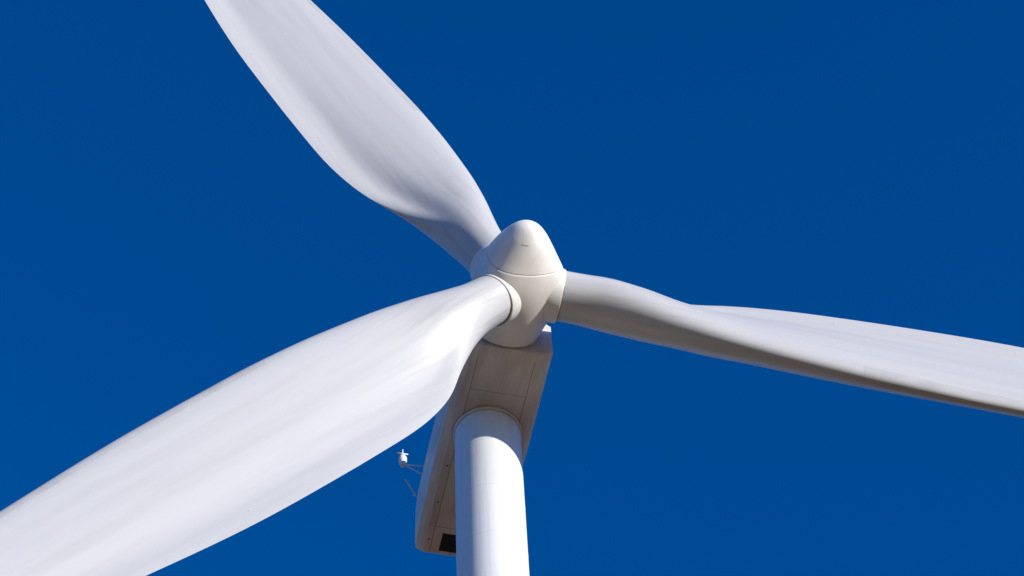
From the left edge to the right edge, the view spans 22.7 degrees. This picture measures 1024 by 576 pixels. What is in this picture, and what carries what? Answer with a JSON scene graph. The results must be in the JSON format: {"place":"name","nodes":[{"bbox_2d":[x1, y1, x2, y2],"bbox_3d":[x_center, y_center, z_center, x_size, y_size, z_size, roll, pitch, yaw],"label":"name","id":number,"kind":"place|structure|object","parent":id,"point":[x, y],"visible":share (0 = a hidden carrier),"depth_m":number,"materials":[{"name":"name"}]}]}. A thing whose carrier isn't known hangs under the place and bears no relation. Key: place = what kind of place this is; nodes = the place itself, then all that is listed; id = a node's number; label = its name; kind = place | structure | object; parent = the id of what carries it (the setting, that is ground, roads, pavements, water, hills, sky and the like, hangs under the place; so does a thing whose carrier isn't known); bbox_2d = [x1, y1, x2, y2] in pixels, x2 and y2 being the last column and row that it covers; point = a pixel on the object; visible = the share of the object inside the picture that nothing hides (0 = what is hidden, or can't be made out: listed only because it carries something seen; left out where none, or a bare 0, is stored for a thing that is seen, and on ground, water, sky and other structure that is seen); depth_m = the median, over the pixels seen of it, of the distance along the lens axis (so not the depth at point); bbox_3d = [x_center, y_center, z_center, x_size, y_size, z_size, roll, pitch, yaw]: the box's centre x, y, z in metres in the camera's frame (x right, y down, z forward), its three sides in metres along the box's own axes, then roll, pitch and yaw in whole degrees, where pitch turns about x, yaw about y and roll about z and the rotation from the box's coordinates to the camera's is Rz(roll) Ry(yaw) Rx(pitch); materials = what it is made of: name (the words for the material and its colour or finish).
{"place":"outdoors","nodes":[
{"label":"outdoors","id":0,"kind":"place"},
{"bbox_2d":[0,0,1023,575],"bbox_3d":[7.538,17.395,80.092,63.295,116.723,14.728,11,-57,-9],"label":"wind turbine","id":1,"kind":"object","parent":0,"point":[464,364],"visible":1,"depth_m":93.09,"materials":[{"name":"paint"}]},
{"bbox_2d":[0,0,1023,575],"label":"sky","id":2,"kind":"structure","parent":0,"point":[167,230],"materials":[{"name":"blue"}]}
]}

